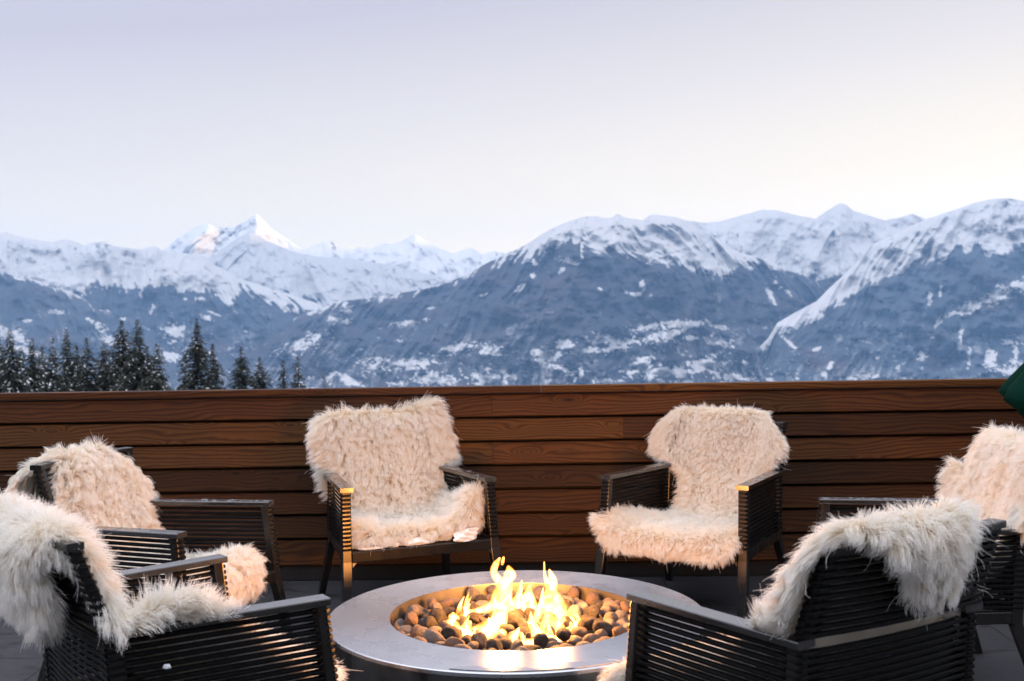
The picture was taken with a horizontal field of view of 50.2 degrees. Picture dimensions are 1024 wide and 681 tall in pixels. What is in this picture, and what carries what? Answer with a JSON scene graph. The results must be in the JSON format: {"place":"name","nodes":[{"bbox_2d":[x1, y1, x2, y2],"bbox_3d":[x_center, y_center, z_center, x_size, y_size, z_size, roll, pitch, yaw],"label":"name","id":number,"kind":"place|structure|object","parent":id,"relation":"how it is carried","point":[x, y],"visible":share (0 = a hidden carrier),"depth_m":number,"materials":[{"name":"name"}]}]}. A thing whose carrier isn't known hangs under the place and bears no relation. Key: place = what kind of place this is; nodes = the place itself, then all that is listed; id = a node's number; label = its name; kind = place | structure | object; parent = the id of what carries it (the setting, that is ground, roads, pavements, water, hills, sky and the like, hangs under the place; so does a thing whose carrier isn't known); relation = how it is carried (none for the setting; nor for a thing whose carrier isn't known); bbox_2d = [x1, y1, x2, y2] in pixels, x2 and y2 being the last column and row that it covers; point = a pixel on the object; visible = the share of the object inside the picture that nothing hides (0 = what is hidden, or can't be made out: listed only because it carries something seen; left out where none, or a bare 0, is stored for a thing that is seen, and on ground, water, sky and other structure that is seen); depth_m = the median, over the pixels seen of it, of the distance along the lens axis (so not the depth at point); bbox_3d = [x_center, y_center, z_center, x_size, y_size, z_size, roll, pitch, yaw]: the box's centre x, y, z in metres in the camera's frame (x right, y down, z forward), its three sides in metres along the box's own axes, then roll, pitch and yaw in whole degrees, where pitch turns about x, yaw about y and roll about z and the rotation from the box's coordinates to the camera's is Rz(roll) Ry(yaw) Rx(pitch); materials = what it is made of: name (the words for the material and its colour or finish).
{"place":"outdoors","nodes":[
{"label":"outdoors","id":0,"kind":"place"},
{"bbox_2d":[0,272,253,391],"bbox_3d":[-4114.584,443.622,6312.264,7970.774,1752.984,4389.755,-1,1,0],"label":"forested hill","id":1,"kind":"structure","parent":0,"point":[39,313],"depth_m":5926.17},
{"bbox_2d":[0,232,323,361],"bbox_3d":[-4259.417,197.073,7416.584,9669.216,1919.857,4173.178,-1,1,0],"label":"mountain range","id":2,"kind":"structure","parent":0,"point":[169,297],"depth_m":6970.20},
{"bbox_2d":[209,232,452,306],"bbox_3d":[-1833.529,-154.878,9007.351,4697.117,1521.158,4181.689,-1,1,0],"label":"mountain peak","id":3,"kind":"structure","parent":0,"point":[259,260],"depth_m":8684.64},
{"bbox_2d":[164,214,506,279],"bbox_3d":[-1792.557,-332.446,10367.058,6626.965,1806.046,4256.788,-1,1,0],"label":"mountain massif","id":4,"kind":"structure","parent":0,"point":[415,252],"depth_m":10256.83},
{"bbox_2d":[0,575,1023,680],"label":"terrace floor","id":5,"kind":"structure","parent":0,"point":[998,658],"depth_m":5.39,"materials":[{"name":"stone"}]},
{"bbox_2d":[30,447,293,680],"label":"armchair","id":6,"kind":"object","parent":5,"relation":"on","point":[176,538],"visible":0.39,"depth_m":4.89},
{"bbox_2d":[3,430,268,607],"bbox_3d":[-1.537,0.775,4.628,0.820,0.610,0.630,-1,1,14],"label":"sheepskin","id":7,"kind":"object","parent":6,"relation":"on","point":[102,484],"visible":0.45,"depth_m":4.64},
{"bbox_2d":[42,537,337,680],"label":"armchair","id":8,"kind":"object","parent":5,"relation":"on","point":[111,661],"visible":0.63,"depth_m":3.03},
{"bbox_2d":[0,487,358,680],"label":"sheepskin","id":9,"kind":"object","parent":8,"relation":"on","point":[29,554],"visible":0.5,"depth_m":2.88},
{"bbox_2d":[318,465,502,603],"bbox_3d":[-0.572,0.914,5.686,0.833,0.911,0.824,-1,1,-23],"label":"armchair","id":10,"kind":"object","parent":5,"relation":"on","point":[339,539],"visible":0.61,"depth_m":5.49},
{"bbox_2d":[303,392,485,554],"bbox_3d":[-0.608,0.666,5.758,0.718,0.636,0.758,-1,1,-23],"label":"sheepskin","id":11,"kind":"object","parent":10,"relation":"on","point":[384,464],"visible":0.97,"depth_m":5.86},
{"bbox_2d":[453,527,478,541],"bbox_3d":[-0.232,0.970,5.477,0.150,0.062,0.084,-1,1,-23],"label":"snow lump","id":12,"kind":"object","parent":11,"relation":"on","point":[469,534],"visible":1,"depth_m":5.45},
{"bbox_2d":[407,538,429,545],"bbox_3d":[-0.464,0.988,5.381,0.128,0.035,0.040,-1,1,-23],"label":"snow lump","id":13,"kind":"object","parent":10,"relation":"on","point":[418,541],"visible":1,"depth_m":5.37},
{"bbox_2d":[0,378,1023,580],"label":"wooden fence","id":14,"kind":"object","parent":5,"relation":"on","point":[546,456],"visible":0.6,"depth_m":6.16,"materials":[{"name":"wood"}]},
{"bbox_2d":[329,570,704,680],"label":"fire pit","id":15,"kind":"object","parent":5,"relation":"on","point":[371,643],"visible":0.41,"depth_m":3.64,"materials":[{"name":"metal"}]},
{"bbox_2d":[393,618,405,629],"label":"stone","id":16,"kind":"object","parent":15,"relation":"in","point":[399,622],"visible":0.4,"depth_m":3.96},
{"bbox_2d":[406,611,417,626],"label":"stone","id":17,"kind":"object","parent":15,"relation":"in","point":[411,618],"visible":0.94,"depth_m":3.95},
{"bbox_2d":[423,629,444,643],"bbox_3d":[-0.267,1.023,3.745,0.091,0.062,0.055,11,-1,34],"label":"stone","id":18,"kind":"object","parent":15,"relation":"in","point":[432,636],"visible":0.56,"depth_m":3.72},
{"bbox_2d":[428,608,446,624],"bbox_3d":[-0.275,1.025,4.031,0.070,0.077,0.062,-21,1,15],"label":"stone","id":19,"kind":"object","parent":15,"relation":"in","point":[439,615],"visible":0.59,"depth_m":4.01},
{"bbox_2d":[441,598,454,606],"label":"stone","id":20,"kind":"object","parent":15,"relation":"in","point":[447,602],"visible":0.76,"depth_m":4.21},
{"bbox_2d":[442,607,454,617],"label":"stone","id":21,"kind":"object","parent":15,"relation":"in","point":[449,611],"visible":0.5,"depth_m":4.10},
{"bbox_2d":[454,605,464,616],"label":"stone","id":22,"kind":"object","parent":15,"relation":"in","point":[459,611],"visible":0.91,"depth_m":4.05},
{"bbox_2d":[454,616,469,628],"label":"stone","id":23,"kind":"object","parent":15,"relation":"in","point":[461,621],"visible":0.56,"depth_m":3.92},
{"bbox_2d":[467,604,480,613],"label":"stone","id":24,"kind":"object","parent":15,"relation":"in","point":[474,608],"visible":0.52,"depth_m":4.13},
{"bbox_2d":[466,612,484,623],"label":"stone","id":25,"kind":"object","parent":15,"relation":"on","point":[473,617],"visible":0.88,"depth_m":4.04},
{"bbox_2d":[471,632,487,649],"bbox_3d":[-0.109,1.022,3.718,0.054,0.062,0.049,-19,4,-26],"label":"stone","id":26,"kind":"object","parent":15,"relation":"in","point":[480,638],"visible":0.75,"depth_m":3.70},
{"bbox_2d":[479,617,491,627],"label":"stone","id":27,"kind":"object","parent":15,"relation":"on","point":[485,622],"visible":0.69,"depth_m":3.96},
{"bbox_2d":[488,609,507,622],"bbox_3d":[-0.051,1.022,4.049,0.088,0.053,0.049,9,12,-39],"label":"stone","id":28,"kind":"object","parent":15,"relation":"on","point":[497,615],"visible":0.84,"depth_m":4.03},
{"bbox_2d":[494,624,514,635],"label":"stone","id":29,"kind":"object","parent":15,"relation":"in","point":[505,629],"visible":0.65,"depth_m":3.84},
{"bbox_2d":[506,610,522,627],"bbox_3d":[0.012,1.021,4.007,0.070,0.066,0.065,-10,14,38],"label":"stone","id":30,"kind":"object","parent":15,"relation":"in","point":[513,617],"visible":0.68,"depth_m":3.98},
{"bbox_2d":[507,631,523,641],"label":"stone","id":31,"kind":"object","parent":15,"relation":"on","point":[515,635],"visible":0.73,"depth_m":3.77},
{"bbox_2d":[513,595,525,605],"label":"stone","id":32,"kind":"object","parent":15,"relation":"in","point":[519,600],"visible":0.76,"depth_m":4.26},
{"bbox_2d":[517,626,536,637],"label":"stone","id":33,"kind":"object","parent":15,"relation":"on","point":[524,630],"visible":0.49,"depth_m":3.84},
{"bbox_2d":[524,607,534,620],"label":"stone","id":34,"kind":"object","parent":15,"relation":"on","point":[529,611],"visible":0.59,"depth_m":4.08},
{"bbox_2d":[524,597,535,608],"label":"stone","id":35,"kind":"object","parent":15,"relation":"in","point":[530,602],"visible":0.86,"depth_m":4.17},
{"bbox_2d":[525,632,535,644],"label":"stone","id":36,"kind":"object","parent":15,"relation":"in","point":[529,637],"visible":0.7,"depth_m":3.78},
{"bbox_2d":[532,608,547,622],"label":"stone","id":37,"kind":"object","parent":15,"relation":"in","point":[537,613],"visible":0.57,"depth_m":4.02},
{"bbox_2d":[533,605,549,610],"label":"stone","id":38,"kind":"object","parent":15,"relation":"in","point":[538,606],"visible":0.23,"depth_m":4.20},
{"bbox_2d":[539,596,557,607],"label":"stone","id":39,"kind":"object","parent":38,"relation":"on","point":[548,602],"visible":1,"depth_m":4.16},
{"bbox_2d":[538,611,557,628],"bbox_3d":[0.130,1.021,3.953,0.071,0.080,0.065,15,8,-7],"label":"stone","id":40,"kind":"object","parent":15,"relation":"on","point":[547,616],"visible":0.6,"depth_m":3.93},
{"bbox_2d":[541,621,556,637],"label":"stone","id":41,"kind":"object","parent":15,"relation":"on","point":[548,628],"visible":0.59,"depth_m":3.82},
{"bbox_2d":[558,615,573,630],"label":"stone","id":42,"kind":"object","parent":15,"relation":"in","point":[565,621],"visible":0.63,"depth_m":3.88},
{"bbox_2d":[560,599,571,610],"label":"stone","id":43,"kind":"object","parent":15,"relation":"in","point":[565,604],"visible":0.88,"depth_m":4.10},
{"bbox_2d":[568,605,581,621],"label":"stone","id":44,"kind":"object","parent":15,"relation":"in","point":[574,612],"visible":0.91,"depth_m":4.06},
{"bbox_2d":[585,592,599,606],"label":"stone","id":45,"kind":"object","parent":15,"relation":"in","point":[591,597],"visible":0.63,"depth_m":4.21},
{"bbox_2d":[592,619,612,636],"bbox_3d":[0.320,1.017,3.850,0.086,0.057,0.057,27,6,-5],"label":"stone","id":46,"kind":"object","parent":15,"relation":"in","point":[598,624],"visible":0.69,"depth_m":3.83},
{"bbox_2d":[616,618,628,626],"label":"stone","id":47,"kind":"object","parent":15,"relation":"in","point":[621,622],"visible":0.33,"depth_m":3.92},
{"bbox_2d":[603,612,617,621],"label":"stone","id":48,"kind":"object","parent":47,"relation":"on","point":[612,615],"visible":0.62,"depth_m":3.93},
{"label":"stone","id":49,"kind":"object","parent":15,"relation":"in","visible":0},
{"bbox_2d":[567,635,582,645],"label":"stone","id":50,"kind":"object","parent":49,"relation":"on","point":[574,640],"visible":0.52,"depth_m":3.73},
{"label":"stone","id":51,"kind":"object","parent":15,"relation":"in","visible":0},
{"bbox_2d":[441,625,460,638],"bbox_3d":[-0.211,1.029,3.813,0.068,0.069,0.059,0,1,29],"label":"stone","id":52,"kind":"object","parent":51,"relation":"on","point":[447,631],"visible":0.61,"depth_m":3.79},
{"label":"stone","id":53,"kind":"object","parent":15,"relation":"in","visible":0},
{"bbox_2d":[466,586,479,601],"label":"stone","id":54,"kind":"object","parent":53,"relation":"on","point":[472,593],"visible":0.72,"depth_m":4.31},
{"label":"stone","id":55,"kind":"object","parent":15,"relation":"in","visible":0},
{"bbox_2d":[532,586,546,597],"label":"stone","id":56,"kind":"object","parent":55,"relation":"on","point":[539,591],"visible":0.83,"depth_m":4.33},
{"label":"stone","id":57,"kind":"object","parent":15,"relation":"in","visible":0},
{"bbox_2d":[533,633,548,649],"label":"stone","id":58,"kind":"object","parent":57,"relation":"on","point":[541,640],"visible":0.76,"depth_m":3.65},
{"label":"stone","id":59,"kind":"object","parent":15,"relation":"in","visible":0},
{"bbox_2d":[603,600,620,611],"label":"stone","id":60,"kind":"object","parent":59,"relation":"on","point":[615,605],"visible":0.59,"depth_m":4.08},
{"bbox_2d":[594,421,787,618],"bbox_3d":[0.966,0.892,5.608,0.833,0.911,0.824,0,1,35],"label":"armchair","id":61,"kind":"object","parent":5,"relation":"on","point":[760,504],"visible":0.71,"depth_m":5.55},
{"bbox_2d":[588,400,792,570],"bbox_3d":[0.950,0.710,5.649,0.752,0.643,0.862,0,1,35],"label":"sheepskin","id":62,"kind":"object","parent":61,"relation":"on","point":[715,456],"visible":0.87,"depth_m":5.72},
{"bbox_2d":[625,518,1006,680],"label":"armchair","id":63,"kind":"object","parent":5,"relation":"on","point":[935,652],"visible":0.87,"depth_m":2.84,"materials":[{"name":"wicker"}]},
{"bbox_2d":[598,488,1005,680],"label":"sheepskin","id":64,"kind":"object","parent":63,"relation":"on","point":[931,556],"visible":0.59,"depth_m":2.67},
{"bbox_2d":[815,497,1023,664],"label":"armchair","id":65,"kind":"object","parent":5,"relation":"on","point":[1009,609],"visible":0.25,"depth_m":4.01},
{"bbox_2d":[932,420,1023,578],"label":"sheepskin","id":66,"kind":"object","parent":65,"relation":"on","point":[988,472],"visible":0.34,"depth_m":4.33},
{"bbox_2d":[998,363,1023,417],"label":"parasol","id":67,"kind":"object","parent":5,"relation":"on","point":[1011,389],"visible":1,"depth_m":5.19,"materials":[{"name":"green fabric"}]},
{"bbox_2d":[0,0,1023,253],"label":"sky","id":68,"kind":"structure","parent":0,"point":[483,126],"materials":[{"name":"white"}]},
{"bbox_2d":[248,214,824,388],"bbox_3d":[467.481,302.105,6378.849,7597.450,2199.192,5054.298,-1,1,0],"label":"central mountain","id":69,"kind":"structure","parent":0,"point":[620,299],"depth_m":5798.16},
{"bbox_2d":[449,657,625,671],"bbox_3d":[0.103,0.992,3.327,0.586,0.003,0.081,-1,1,-7],"label":"ice film","id":70,"kind":"object","parent":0,"point":[570,665],"visible":0.93,"depth_m":3.31,"materials":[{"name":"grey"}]},
{"bbox_2d":[688,203,924,291],"bbox_3d":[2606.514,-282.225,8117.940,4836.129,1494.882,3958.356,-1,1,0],"label":"mountain ridge","id":71,"kind":"structure","parent":0,"point":[826,250],"depth_m":7786.59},
{"bbox_2d":[760,198,1023,380],"bbox_3d":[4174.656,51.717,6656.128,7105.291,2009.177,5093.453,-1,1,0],"label":"valley mountain","id":72,"kind":"structure","parent":0,"point":[941,296],"depth_m":5806.71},
{"label":"stone","id":73,"kind":"object","parent":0,"visible":0},
{"bbox_2d":[475,600,489,613],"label":"stone","id":74,"kind":"object","parent":73,"relation":"on","point":[484,605],"visible":0.53,"depth_m":4.18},
{"label":"stone","id":75,"kind":"object","parent":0,"visible":0},
{"bbox_2d":[599,605,611,617],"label":"stone","id":76,"kind":"object","parent":75,"relation":"on","point":[605,609],"visible":0.63,"depth_m":4.03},
{"label":"stone","id":77,"kind":"object","parent":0,"visible":0},
{"bbox_2d":[582,633,599,642],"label":"stone","id":78,"kind":"object","parent":77,"relation":"on","point":[590,638],"visible":0.4,"depth_m":3.71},
{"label":"stone","id":79,"kind":"object","parent":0,"visible":0},
{"bbox_2d":[499,637,512,650],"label":"stone","id":80,"kind":"object","parent":79,"relation":"on","point":[506,643],"visible":0.59,"depth_m":3.69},
{"label":"stone","id":81,"kind":"object","parent":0,"visible":0},
{"bbox_2d":[571,627,587,637],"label":"stone","id":82,"kind":"object","parent":81,"relation":"on","point":[581,632],"visible":0.76,"depth_m":3.79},
{"label":"stone","id":83,"kind":"object","parent":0,"visible":0},
{"bbox_2d":[444,636,464,646],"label":"stone","id":84,"kind":"object","parent":83,"relation":"on","point":[452,641],"visible":0.59,"depth_m":3.64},
{"label":"stone","id":85,"kind":"object","parent":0,"visible":0},
{"bbox_2d":[486,638,502,650],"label":"stone","id":86,"kind":"object","parent":85,"relation":"on","point":[496,643],"visible":0.64,"depth_m":3.64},
{"label":"stone","id":87,"kind":"object","parent":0,"visible":0},
{"bbox_2d":[458,596,470,609],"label":"stone","id":88,"kind":"object","parent":87,"relation":"on","point":[465,602],"visible":0.87,"depth_m":4.17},
{"label":"stone","id":89,"kind":"object","parent":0,"visible":0},
{"bbox_2d":[510,639,523,650],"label":"stone","id":90,"kind":"object","parent":89,"relation":"on","point":[516,644],"visible":0.53,"depth_m":3.58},
{"label":"stone","id":91,"kind":"object","parent":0,"visible":0},
{"bbox_2d":[490,596,504,608],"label":"stone","id":92,"kind":"object","parent":91,"relation":"on","point":[498,602],"visible":0.64,"depth_m":4.17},
{"label":"stone","id":93,"kind":"object","parent":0,"visible":0},
{"bbox_2d":[577,618,593,629],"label":"stone","id":94,"kind":"object","parent":93,"relation":"on","point":[586,623],"visible":0.82,"depth_m":3.85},
{"label":"stone","id":95,"kind":"object","parent":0,"visible":0},
{"bbox_2d":[410,626,419,637],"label":"stone","id":96,"kind":"object","parent":95,"relation":"on","point":[414,631],"visible":0.74,"depth_m":3.77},
{"label":"stone","id":97,"kind":"object","parent":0,"visible":0},
{"bbox_2d":[406,605,418,616],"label":"stone","id":98,"kind":"object","parent":97,"relation":"on","point":[414,609],"visible":0.61,"depth_m":4.06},
{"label":"stone","id":99,"kind":"object","parent":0,"visible":0},
{"bbox_2d":[612,626,627,636],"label":"stone","id":100,"kind":"object","parent":99,"relation":"on","point":[618,630],"visible":0.68,"depth_m":3.74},
{"label":"stone","id":101,"kind":"object","parent":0,"visible":0},
{"bbox_2d":[567,586,578,598],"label":"stone","id":102,"kind":"object","parent":101,"relation":"on","point":[573,592],"visible":0.77,"depth_m":4.28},
{"label":"stone","id":103,"kind":"object","parent":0,"visible":0},
{"bbox_2d":[422,616,435,627],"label":"stone","id":104,"kind":"object","parent":103,"relation":"on","point":[428,621],"visible":0.77,"depth_m":3.89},
{"label":"stone","id":105,"kind":"object","parent":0,"visible":0},
{"bbox_2d":[556,627,570,640],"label":"stone","id":106,"kind":"object","parent":105,"relation":"on","point":[563,634],"visible":1,"depth_m":3.70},
{"label":"stone","id":107,"kind":"object","parent":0,"visible":0},
{"bbox_2d":[500,591,512,603],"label":"stone","id":108,"kind":"object","parent":107,"relation":"on","point":[506,596],"visible":0.81,"depth_m":4.22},
{"label":"stone","id":109,"kind":"object","parent":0,"visible":0},
{"bbox_2d":[620,601,629,612],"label":"stone","id":110,"kind":"object","parent":109,"relation":"on","point":[625,606],"visible":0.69,"depth_m":4.06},
{"label":"stone","id":111,"kind":"object","parent":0,"visible":0},
{"bbox_2d":[589,605,600,617],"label":"stone","id":112,"kind":"object","parent":111,"relation":"on","point":[594,610],"visible":0.98,"depth_m":3.99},
{"bbox_3d":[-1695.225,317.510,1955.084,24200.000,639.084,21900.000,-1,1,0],"label":"ground","id":113,"kind":"structure","parent":0,"visible":0},
{"bbox_2d":[0,331,36,392],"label":"spruce tree","id":114,"kind":"object","parent":113,"relation":"on","point":[9,380],"visible":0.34,"depth_m":79.79,"materials":[{"name":"green plant"}]},
{"bbox_2d":[14,347,33,389],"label":"spruce tree","id":115,"kind":"object","parent":113,"relation":"on","point":[22,359],"visible":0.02,"depth_m":89.92,"materials":[{"name":"green plant"}]},
{"bbox_2d":[17,338,57,391],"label":"spruce tree","id":116,"kind":"object","parent":113,"relation":"on","point":[34,370],"visible":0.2,"depth_m":85.86,"materials":[{"name":"green plant"}]},
{"bbox_2d":[33,346,61,391],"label":"spruce tree","id":117,"kind":"object","parent":113,"relation":"on","point":[41,358],"visible":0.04,"depth_m":89.93,"materials":[{"name":"green plant"}]},
{"bbox_2d":[31,338,74,391],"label":"spruce tree","id":118,"kind":"object","parent":113,"relation":"on","point":[52,377],"visible":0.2,"depth_m":77.88,"materials":[{"name":"green plant"}]},
{"bbox_2d":[54,328,77,391],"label":"spruce tree","id":119,"kind":"object","parent":113,"relation":"on","point":[65,364],"visible":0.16,"depth_m":91.85,"materials":[{"name":"green plant"}]},
{"bbox_2d":[61,345,95,391],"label":"spruce tree","id":120,"kind":"object","parent":113,"relation":"on","point":[73,375],"visible":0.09,"depth_m":89.75,"materials":[{"name":"green plant"}]},
{"bbox_2d":[72,337,103,391],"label":"spruce tree","id":121,"kind":"object","parent":113,"relation":"on","point":[85,384],"visible":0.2,"depth_m":81.86,"materials":[{"name":"green plant"}]},
{"bbox_2d":[93,339,116,390],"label":"spruce tree","id":122,"kind":"object","parent":113,"relation":"on","point":[102,361],"visible":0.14,"depth_m":91.84,"materials":[{"name":"green plant"}]},
{"bbox_2d":[92,320,151,390],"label":"spruce tree","id":123,"kind":"object","parent":113,"relation":"on","point":[117,363],"visible":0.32,"depth_m":83.58,"materials":[{"name":"green plant"}]},
{"bbox_2d":[115,319,162,390],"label":"spruce tree","id":124,"kind":"object","parent":113,"relation":"on","point":[139,369],"visible":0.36,"depth_m":79.71,"materials":[{"name":"green plant"}]},
{"bbox_2d":[136,343,172,390],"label":"spruce tree","id":125,"kind":"object","parent":113,"relation":"on","point":[157,381],"visible":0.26,"depth_m":77.76,"materials":[{"name":"green plant"}]},
{"bbox_2d":[175,353,194,389],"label":"spruce tree","id":126,"kind":"object","parent":113,"relation":"on","point":[180,387],"visible":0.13,"depth_m":91.86,"materials":[{"name":"green plant"}]},
{"bbox_2d":[177,319,218,389],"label":"spruce tree","id":127,"kind":"object","parent":113,"relation":"on","point":[196,350],"visible":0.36,"depth_m":81.77,"materials":[{"name":"green plant"}]},
{"bbox_2d":[205,344,229,389],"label":"spruce tree","id":128,"kind":"object","parent":113,"relation":"on","point":[215,373],"visible":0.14,"depth_m":85.95,"materials":[{"name":"green plant"}]},
{"bbox_2d":[226,346,258,388],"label":"spruce tree","id":129,"kind":"object","parent":113,"relation":"on","point":[242,382],"visible":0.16,"depth_m":79.84,"materials":[{"name":"green plant"}]},
{"bbox_2d":[250,357,275,388],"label":"spruce tree","id":130,"kind":"object","parent":113,"relation":"on","point":[262,383],"visible":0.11,"depth_m":83.90,"materials":[{"name":"green plant"}]},
{"bbox_2d":[276,359,288,388],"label":"spruce tree","id":131,"kind":"object","parent":113,"relation":"on","point":[283,381],"visible":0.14,"depth_m":87.93,"materials":[{"name":"green plant"}]},
{"bbox_2d":[288,357,307,387],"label":"spruce tree","id":132,"kind":"object","parent":113,"relation":"on","point":[299,377],"visible":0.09,"depth_m":81.94,"materials":[{"name":"green plant"}]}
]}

